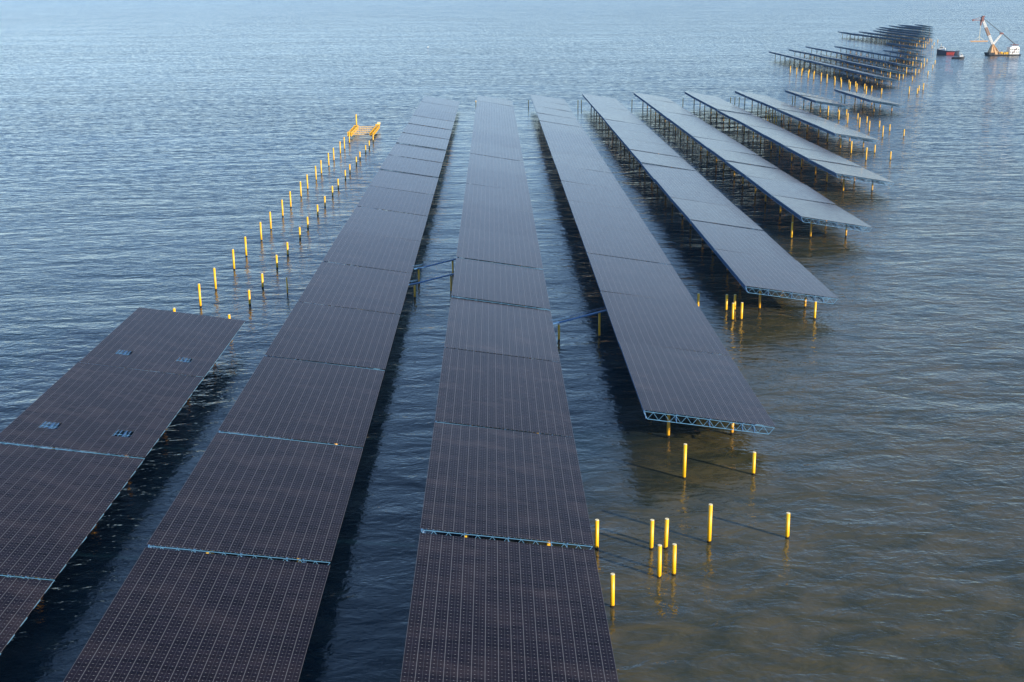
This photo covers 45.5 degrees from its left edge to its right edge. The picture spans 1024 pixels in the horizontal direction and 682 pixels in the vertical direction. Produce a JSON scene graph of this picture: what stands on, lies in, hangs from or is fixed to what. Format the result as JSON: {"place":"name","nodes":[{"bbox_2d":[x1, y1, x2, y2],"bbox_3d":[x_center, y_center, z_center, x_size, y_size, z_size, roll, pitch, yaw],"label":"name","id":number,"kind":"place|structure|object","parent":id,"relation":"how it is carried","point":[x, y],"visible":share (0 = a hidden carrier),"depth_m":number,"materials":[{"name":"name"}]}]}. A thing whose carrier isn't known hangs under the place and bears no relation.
{"place":"outdoors","nodes":[
{"label":"outdoors","id":0,"kind":"place"},
{"bbox_2d":[0,0,1023,681],"bbox_3d":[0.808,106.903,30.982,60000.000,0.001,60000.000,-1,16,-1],"label":"sea","id":1,"kind":"structure","parent":0,"point":[162,154],"depth_m":476.89,"materials":[{"name":"liquid"}]},
{"bbox_2d":[0,577,52,654],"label":"solar platform","id":2,"kind":"structure","parent":1,"relation":"on","point":[20,598],"depth_m":216.46,"materials":[{"name":"black glass"}]},
{"bbox_2d":[0,444,143,586],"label":"solar platform","id":3,"kind":"structure","parent":1,"relation":"on","point":[55,505],"depth_m":255.59,"materials":[{"name":"black glass"}]},
{"bbox_2d":[0,362,202,458],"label":"solar platform","id":4,"kind":"structure","parent":1,"relation":"on","point":[89,407],"depth_m":306.30,"materials":[{"name":"black glass"}]},
{"bbox_2d":[80,307,244,382],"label":"solar platform","id":5,"kind":"structure","parent":1,"relation":"on","point":[156,340],"depth_m":365.60,"materials":[{"name":"black glass"}]},
{"bbox_2d":[63,547,329,681],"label":"solar platform","id":6,"kind":"structure","parent":1,"relation":"on","point":[176,616],"depth_m":204.16,"materials":[{"name":"glass"}]},
{"bbox_2d":[147,433,362,564],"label":"solar platform","id":7,"kind":"structure","parent":1,"relation":"on","point":[253,495],"depth_m":252.19,"materials":[{"name":"glass"}]},
{"bbox_2d":[218,356,384,447],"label":"solar platform","id":8,"kind":"structure","parent":1,"relation":"on","point":[294,400],"depth_m":311.73,"materials":[{"name":"black glass"}]},
{"bbox_2d":[265,302,399,370],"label":"solar platform","id":9,"kind":"structure","parent":1,"relation":"on","point":[326,334],"depth_m":370.72,"materials":[{"name":"black glass"}]},
{"bbox_2d":[298,262,411,313],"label":"solar platform","id":10,"kind":"structure","parent":1,"relation":"on","point":[356,287],"depth_m":430.10,"materials":[{"name":"glass"}]},
{"bbox_2d":[347,114,379,136],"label":"piling frame","id":11,"kind":"object","parent":1,"relation":"on","point":[355,128],"visible":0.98,"depth_m":962.54,"materials":[{"name":"yellow paint"}]},
{"bbox_2d":[323,230,420,272],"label":"solar platform","id":12,"kind":"structure","parent":1,"relation":"on","point":[373,251],"depth_m":488.97,"materials":[{"name":"glass"}]},
{"bbox_2d":[342,206,427,240],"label":"solar platform","id":13,"kind":"structure","parent":1,"relation":"on","point":[386,223],"depth_m":548.14,"materials":[{"name":"glass"}]},
{"bbox_2d":[357,186,433,215],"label":"solar platform","id":14,"kind":"structure","parent":1,"relation":"on","point":[394,200],"depth_m":606.65,"materials":[{"name":"glass"}]},
{"bbox_2d":[369,169,437,194],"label":"solar platform","id":15,"kind":"structure","parent":1,"relation":"on","point":[404,181],"depth_m":665.10,"materials":[{"name":"glass"}]},
{"bbox_2d":[380,155,442,177],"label":"solar platform","id":16,"kind":"structure","parent":1,"relation":"on","point":[412,166],"depth_m":723.06,"materials":[{"name":"glass"}]},
{"bbox_2d":[389,143,445,162],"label":"solar platform","id":17,"kind":"structure","parent":1,"relation":"on","point":[417,152],"depth_m":782.67,"materials":[{"name":"black glass"}]},
{"bbox_2d":[396,133,448,149],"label":"solar platform","id":18,"kind":"structure","parent":1,"relation":"on","point":[422,141],"depth_m":840.26,"materials":[{"name":"glass"}]},
{"bbox_2d":[402,123,451,145],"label":"solar platform","id":19,"kind":"structure","parent":1,"relation":"on","point":[415,129],"depth_m":899.54,"materials":[{"name":"glass"}]},
{"bbox_2d":[408,115,453,129],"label":"solar platform","id":20,"kind":"structure","parent":1,"relation":"on","point":[432,122],"depth_m":957.72,"materials":[{"name":"glass"}]},
{"bbox_2d":[413,108,455,125],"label":"solar platform","id":21,"kind":"structure","parent":1,"relation":"on","point":[434,114],"depth_m":1016.86,"materials":[{"name":"glass"}]},
{"bbox_2d":[418,102,457,113],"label":"solar platform","id":22,"kind":"structure","parent":1,"relation":"on","point":[438,107],"depth_m":1077.09,"materials":[{"name":"glass"}]},
{"bbox_2d":[421,96,459,106],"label":"solar platform","id":23,"kind":"structure","parent":1,"relation":"on","point":[440,101],"depth_m":1134.46,"materials":[{"name":"glass"}]},
{"bbox_2d":[477,95,512,105],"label":"solar platform","id":24,"kind":"structure","parent":1,"relation":"on","point":[495,100],"depth_m":1140.14,"materials":[{"name":"glass"}]},
{"bbox_2d":[475,107,515,119],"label":"solar platform","id":25,"kind":"structure","parent":1,"relation":"on","point":[495,113],"depth_m":1024.12,"materials":[{"name":"glass"}]},
{"bbox_2d":[476,101,514,112],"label":"solar platform","id":26,"kind":"structure","parent":1,"relation":"on","point":[493,106],"depth_m":1082.76,"materials":[{"name":"glass"}]},
{"bbox_2d":[473,122,518,137],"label":"solar platform","id":27,"kind":"structure","parent":1,"relation":"on","point":[495,129],"depth_m":905.86,"materials":[{"name":"glass"}]},
{"bbox_2d":[474,114,517,128],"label":"solar platform","id":28,"kind":"structure","parent":1,"relation":"on","point":[498,121],"depth_m":964.77,"materials":[{"name":"glass"}]},
{"bbox_2d":[470,141,522,160],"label":"solar platform","id":29,"kind":"structure","parent":1,"relation":"on","point":[491,150],"depth_m":788.46,"materials":[{"name":"glass"}]},
{"bbox_2d":[472,131,520,148],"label":"solar platform","id":30,"kind":"structure","parent":1,"relation":"on","point":[496,139],"depth_m":847.43,"materials":[{"name":"glass"}]},
{"bbox_2d":[468,153,525,174],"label":"solar platform","id":31,"kind":"structure","parent":1,"relation":"on","point":[496,164],"depth_m":730.78,"materials":[{"name":"glass"}]},
{"bbox_2d":[466,167,528,191],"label":"solar platform","id":32,"kind":"structure","parent":1,"relation":"on","point":[494,178],"depth_m":671.12,"materials":[{"name":"glass"}]},
{"bbox_2d":[463,183,532,212],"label":"solar platform","id":33,"kind":"structure","parent":1,"relation":"on","point":[498,197],"depth_m":612.79,"materials":[{"name":"glass"}]},
{"bbox_2d":[460,203,536,237],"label":"solar platform","id":34,"kind":"structure","parent":1,"relation":"on","point":[496,219],"depth_m":553.91,"materials":[{"name":"glass"}]},
{"bbox_2d":[456,227,542,269],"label":"solar platform","id":35,"kind":"structure","parent":1,"relation":"on","point":[494,247],"depth_m":494.38,"materials":[{"name":"glass"}]},
{"bbox_2d":[451,258,549,309],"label":"solar platform","id":36,"kind":"structure","parent":1,"relation":"on","point":[501,283],"depth_m":435.05,"materials":[{"name":"glass"}]},
{"bbox_2d":[444,297,559,361],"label":"solar platform","id":37,"kind":"structure","parent":1,"relation":"on","point":[502,329],"depth_m":376.85,"materials":[{"name":"glass"}]},
{"bbox_2d":[552,307,606,323],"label":"walkway bridge","id":38,"kind":"structure","parent":37,"relation":"attached to","point":[578,317],"depth_m":399.98,"materials":[{"name":"metal"}]},
{"bbox_2d":[435,348,573,436],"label":"solar platform","id":39,"kind":"structure","parent":1,"relation":"on","point":[504,392],"depth_m":317.62,"materials":[{"name":"glass"}]},
{"bbox_2d":[420,422,593,549],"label":"solar platform","id":40,"kind":"structure","parent":1,"relation":"on","point":[500,482],"depth_m":257.86,"materials":[{"name":"glass"}]},
{"bbox_2d":[400,533,617,681],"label":"solar platform","id":41,"kind":"structure","parent":1,"relation":"on","point":[484,610],"depth_m":205.55,"materials":[{"name":"glass"}]},
{"bbox_2d":[530,94,567,104],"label":"solar platform","id":42,"kind":"structure","parent":1,"relation":"on","point":[549,99],"depth_m":1145.85,"materials":[{"name":"glass"}]},
{"bbox_2d":[532,100,571,113],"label":"solar platform","id":43,"kind":"structure","parent":1,"relation":"on","point":[551,105],"depth_m":1087.37,"materials":[{"name":"glass"}]},
{"bbox_2d":[534,106,576,118],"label":"solar platform","id":44,"kind":"structure","parent":1,"relation":"on","point":[554,112],"depth_m":1028.42,"materials":[{"name":"glass"}]},
{"bbox_2d":[537,113,581,126],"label":"solar platform","id":45,"kind":"structure","parent":1,"relation":"on","point":[558,119],"depth_m":969.89,"materials":[{"name":"glass"}]},
{"bbox_2d":[540,121,587,135],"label":"solar platform","id":46,"kind":"structure","parent":1,"relation":"on","point":[550,126],"depth_m":912.84,"materials":[{"name":"glass"}]},
{"bbox_2d":[543,129,594,146],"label":"solar platform","id":47,"kind":"structure","parent":1,"relation":"on","point":[568,137],"depth_m":853.59,"materials":[{"name":"black glass"}]},
{"bbox_2d":[546,139,602,158],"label":"solar platform","id":48,"kind":"structure","parent":1,"relation":"on","point":[573,149],"depth_m":794.26,"materials":[{"name":"glass"}]},
{"bbox_2d":[551,151,611,172],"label":"solar platform","id":49,"kind":"structure","parent":1,"relation":"on","point":[581,162],"depth_m":735.67,"materials":[{"name":"glass"}]},
{"bbox_2d":[555,164,621,189],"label":"solar platform","id":50,"kind":"structure","parent":1,"relation":"on","point":[586,176],"depth_m":676.71,"materials":[{"name":"glass"}]},
{"bbox_2d":[561,181,635,209],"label":"solar platform","id":51,"kind":"structure","parent":1,"relation":"on","point":[598,195],"depth_m":618.12,"materials":[{"name":"glass"}]},
{"bbox_2d":[582,93,620,110],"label":"solar platform","id":52,"kind":"structure","parent":1,"relation":"on","point":[599,98],"depth_m":1153.40,"materials":[{"name":"glass"}]},
{"bbox_2d":[587,99,628,117],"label":"solar platform","id":53,"kind":"structure","parent":1,"relation":"on","point":[591,102],"depth_m":1093.43,"materials":[{"name":"glass"}]},
{"bbox_2d":[568,200,650,233],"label":"solar platform","id":54,"kind":"structure","parent":1,"relation":"on","point":[611,217],"depth_m":559.34,"materials":[{"name":"glass"}]},
{"bbox_2d":[610,573,614,607],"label":"steel pile","id":55,"kind":"object","parent":1,"relation":"in","point":[612,590],"visible":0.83,"depth_m":226.76,"materials":[{"name":"paint"}]},
{"bbox_2d":[592,105,636,124],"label":"solar platform","id":56,"kind":"structure","parent":1,"relation":"on","point":[596,108],"depth_m":1035.25,"materials":[{"name":"black glass"}]},
{"bbox_2d":[598,112,644,132],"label":"solar platform","id":57,"kind":"structure","parent":1,"relation":"on","point":[615,117],"depth_m":975.13,"materials":[{"name":"glass"}]},
{"bbox_2d":[577,224,670,263],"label":"solar platform","id":58,"kind":"structure","parent":1,"relation":"on","point":[620,243],"depth_m":500.29,"materials":[{"name":"glass"}]},
{"bbox_2d":[604,119,655,142],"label":"solar platform","id":59,"kind":"structure","parent":1,"relation":"on","point":[611,124],"depth_m":916.96,"materials":[{"name":"glass"}]},
{"bbox_2d":[612,128,666,153],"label":"solar platform","id":60,"kind":"structure","parent":1,"relation":"on","point":[637,136],"depth_m":858.23,"materials":[{"name":"glass"}]},
{"bbox_2d":[587,253,694,302],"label":"solar platform","id":61,"kind":"structure","parent":1,"relation":"on","point":[636,277],"depth_m":441.69,"materials":[{"name":"glass"}]},
{"bbox_2d":[620,138,680,165],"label":"solar platform","id":62,"kind":"structure","parent":1,"relation":"on","point":[642,146],"depth_m":798.94,"materials":[{"name":"glass"}]},
{"bbox_2d":[649,519,653,549],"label":"steel pile","id":63,"kind":"object","parent":1,"relation":"in","point":[651,540],"visible":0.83,"depth_m":249.95,"materials":[{"name":"paint"}]},
{"bbox_2d":[633,92,674,109],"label":"solar platform","id":64,"kind":"structure","parent":1,"relation":"on","point":[647,96],"depth_m":1155.62,"materials":[{"name":"glass"}]},
{"bbox_2d":[657,544,661,577],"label":"steel pile","id":65,"kind":"object","parent":1,"relation":"in","point":[659,559],"visible":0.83,"depth_m":238.03,"materials":[{"name":"paint"}]},
{"bbox_2d":[641,98,683,116],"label":"solar platform","id":66,"kind":"structure","parent":1,"relation":"on","point":[657,102],"depth_m":1098.80,"materials":[{"name":"glass"}]},
{"bbox_2d":[630,150,695,179],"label":"solar platform","id":67,"kind":"structure","parent":1,"relation":"on","point":[640,157],"depth_m":739.84,"materials":[{"name":"glass"}]},
{"bbox_2d":[601,291,728,354],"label":"solar platform","id":68,"kind":"structure","parent":1,"relation":"on","point":[660,322],"depth_m":382.58,"materials":[{"name":"glass"}]},
{"bbox_2d":[664,518,668,548],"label":"steel pile","id":69,"kind":"object","parent":1,"relation":"in","point":[666,528],"visible":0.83,"depth_m":250.20,"materials":[{"name":"paint"}]},
{"bbox_2d":[649,104,694,123],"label":"solar platform","id":70,"kind":"structure","parent":1,"relation":"on","point":[656,108],"depth_m":1039.54,"materials":[{"name":"glass"}]},
{"bbox_2d":[672,543,676,575],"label":"steel pile","id":71,"kind":"object","parent":1,"relation":"in","point":[674,547],"visible":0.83,"depth_m":238.93,"materials":[{"name":"paint"}]},
{"bbox_2d":[641,163,714,196],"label":"solar platform","id":72,"kind":"structure","parent":1,"relation":"on","point":[675,174],"depth_m":683.75,"materials":[{"name":"glass"}]},
{"bbox_2d":[658,110,708,131],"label":"solar platform","id":73,"kind":"structure","parent":1,"relation":"on","point":[665,115],"depth_m":982.50,"materials":[{"name":"glass"}]},
{"bbox_2d":[682,443,686,478],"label":"steel pile","id":74,"kind":"object","parent":1,"relation":"in","point":[684,460],"visible":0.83,"depth_m":285.67,"materials":[{"name":"paint"}]},
{"bbox_2d":[668,118,721,140],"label":"solar platform","id":75,"kind":"structure","parent":1,"relation":"on","point":[677,123],"depth_m":922.70,"materials":[{"name":"glass"}]},
{"bbox_2d":[655,178,735,216],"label":"solar platform","id":76,"kind":"structure","parent":1,"relation":"on","point":[692,192],"depth_m":623.55,"materials":[{"name":"glass"}]},
{"bbox_2d":[619,341,774,438],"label":"solar platform","id":77,"kind":"structure","parent":1,"relation":"on","point":[669,382],"depth_m":321.71,"materials":[{"name":"glass"}]},
{"bbox_2d":[684,91,726,108],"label":"solar platform","id":78,"kind":"structure","parent":1,"relation":"on","point":[691,94],"depth_m":1164.51,"materials":[{"name":"glass"}]},
{"bbox_2d":[680,127,737,151],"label":"solar platform","id":79,"kind":"structure","parent":1,"relation":"on","point":[691,132],"depth_m":863.58,"materials":[{"name":"glass"}]},
{"bbox_2d":[707,503,712,542],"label":"steel pile","id":80,"kind":"object","parent":1,"relation":"in","point":[710,509],"visible":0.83,"depth_m":252.46,"materials":[{"name":"paint"}]},
{"bbox_2d":[671,198,762,241],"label":"solar platform","id":81,"kind":"structure","parent":1,"relation":"on","point":[689,210],"depth_m":563.96,"materials":[{"name":"glass"}]},
{"bbox_2d":[694,97,741,114],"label":"solar platform","id":82,"kind":"structure","parent":1,"relation":"on","point":[710,101],"depth_m":1103.56,"materials":[{"name":"glass"}]},
{"bbox_2d":[693,137,757,163],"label":"solar platform","id":83,"kind":"structure","parent":1,"relation":"on","point":[705,143],"depth_m":804.60,"materials":[{"name":"glass"}]},
{"bbox_2d":[705,103,753,122],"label":"solar platform","id":84,"kind":"structure","parent":1,"relation":"on","point":[715,107],"depth_m":1042.57,"materials":[{"name":"glass"}]},
{"bbox_2d":[691,220,794,271],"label":"solar platform","id":85,"kind":"structure","parent":1,"relation":"on","point":[735,239],"depth_m":506.12,"materials":[{"name":"glass"}]},
{"bbox_2d":[708,147,779,177],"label":"solar platform","id":86,"kind":"structure","parent":1,"relation":"on","point":[732,156],"depth_m":745.49,"materials":[{"name":"glass"}]},
{"bbox_2d":[718,110,770,130],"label":"solar platform","id":87,"kind":"structure","parent":1,"relation":"on","point":[727,114],"depth_m":987.51,"materials":[{"name":"black glass"}]},
{"bbox_2d":[735,91,778,106],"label":"solar platform","id":88,"kind":"structure","parent":1,"relation":"on","point":[746,94],"depth_m":1168.49,"materials":[{"name":"glass"}]},
{"bbox_2d":[731,117,788,139],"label":"solar platform","id":89,"kind":"structure","parent":1,"relation":"on","point":[744,122],"depth_m":927.84,"materials":[{"name":"glass"}]},
{"bbox_2d":[726,161,804,194],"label":"solar platform","id":90,"kind":"structure","parent":1,"relation":"on","point":[744,170],"depth_m":688.16,"materials":[{"name":"glass"}]},
{"bbox_2d":[747,96,794,113],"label":"solar platform","id":91,"kind":"structure","parent":1,"relation":"on","point":[758,100],"depth_m":1109.81,"materials":[{"name":"grey glass"}]},
{"bbox_2d":[715,249,837,309],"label":"solar platform","id":92,"kind":"structure","parent":1,"relation":"on","point":[760,272],"depth_m":444.36,"materials":[{"name":"black glass"}]},
{"bbox_2d":[747,125,808,149],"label":"solar platform","id":93,"kind":"structure","parent":1,"relation":"on","point":[761,132],"depth_m":870.02,"materials":[{"name":"glass"}]},
{"bbox_2d":[761,102,811,121],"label":"solar platform","id":94,"kind":"structure","parent":1,"relation":"on","point":[772,106],"depth_m":1050.12,"materials":[{"name":"glass"}]},
{"bbox_2d":[747,176,834,214],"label":"solar platform","id":95,"kind":"structure","parent":1,"relation":"on","point":[769,187],"depth_m":628.64,"materials":[{"name":"glass"}]},
{"bbox_2d":[765,135,833,161],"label":"solar platform","id":96,"kind":"structure","parent":1,"relation":"on","point":[782,142],"depth_m":810.02,"materials":[{"name":"glass"}]},
{"bbox_2d":[777,109,831,129],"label":"solar platform","id":97,"kind":"structure","parent":1,"relation":"on","point":[792,114],"depth_m":991.12,"materials":[{"name":"glass"}]},
{"bbox_2d":[785,90,830,106],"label":"solar platform","id":98,"kind":"structure","parent":1,"relation":"on","point":[798,94],"depth_m":1171.29,"materials":[{"name":"black glass"}]},
{"bbox_2d":[772,195,870,237],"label":"solar platform","id":99,"kind":"structure","parent":1,"relation":"on","point":[801,209],"depth_m":565.72,"materials":[{"name":"black glass"}]},
{"bbox_2d":[794,116,851,138],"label":"solar platform","id":100,"kind":"structure","parent":1,"relation":"on","point":[809,121],"depth_m":934.58,"materials":[{"name":"glass"}]},
{"bbox_2d":[785,146,861,175],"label":"solar platform","id":101,"kind":"structure","parent":1,"relation":"on","point":[806,154],"depth_m":750.87,"materials":[{"name":"glass"}]},
{"bbox_2d":[800,95,848,112],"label":"solar platform","id":102,"kind":"structure","parent":1,"relation":"on","point":[825,102],"depth_m":1107.10,"materials":[{"name":"glass"}]},
{"bbox_2d":[813,124,880,148],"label":"solar platform","id":103,"kind":"structure","parent":1,"relation":"on","point":[842,132],"depth_m":866.91,"materials":[{"name":"glass"}]},
{"bbox_2d":[809,159,894,192],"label":"solar platform","id":104,"kind":"structure","parent":1,"relation":"on","point":[848,170],"depth_m":686.94,"materials":[{"name":"glass"}]},
{"bbox_2d":[834,89,880,105],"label":"solar platform","id":105,"kind":"structure","parent":1,"relation":"on","point":[848,93],"depth_m":1181.71,"materials":[{"name":"glass"}]},
{"bbox_2d":[852,94,904,111],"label":"solar platform","id":106,"kind":"structure","parent":1,"relation":"on","point":[878,101],"depth_m":1111.42,"materials":[{"name":"glass"}]},
{"bbox_2d":[937,44,959,54],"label":"cargo ship","id":107,"kind":"object","parent":1,"relation":"on","point":[941,50],"visible":0.9,"depth_m":1997.26,"materials":[{"name":"black paint"}]},
{"bbox_2d":[972,16,1020,55],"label":"crane barge","id":108,"kind":"object","parent":1,"relation":"on","point":[1013,50],"visible":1,"depth_m":1965.58,"materials":[{"name":"white paint"}]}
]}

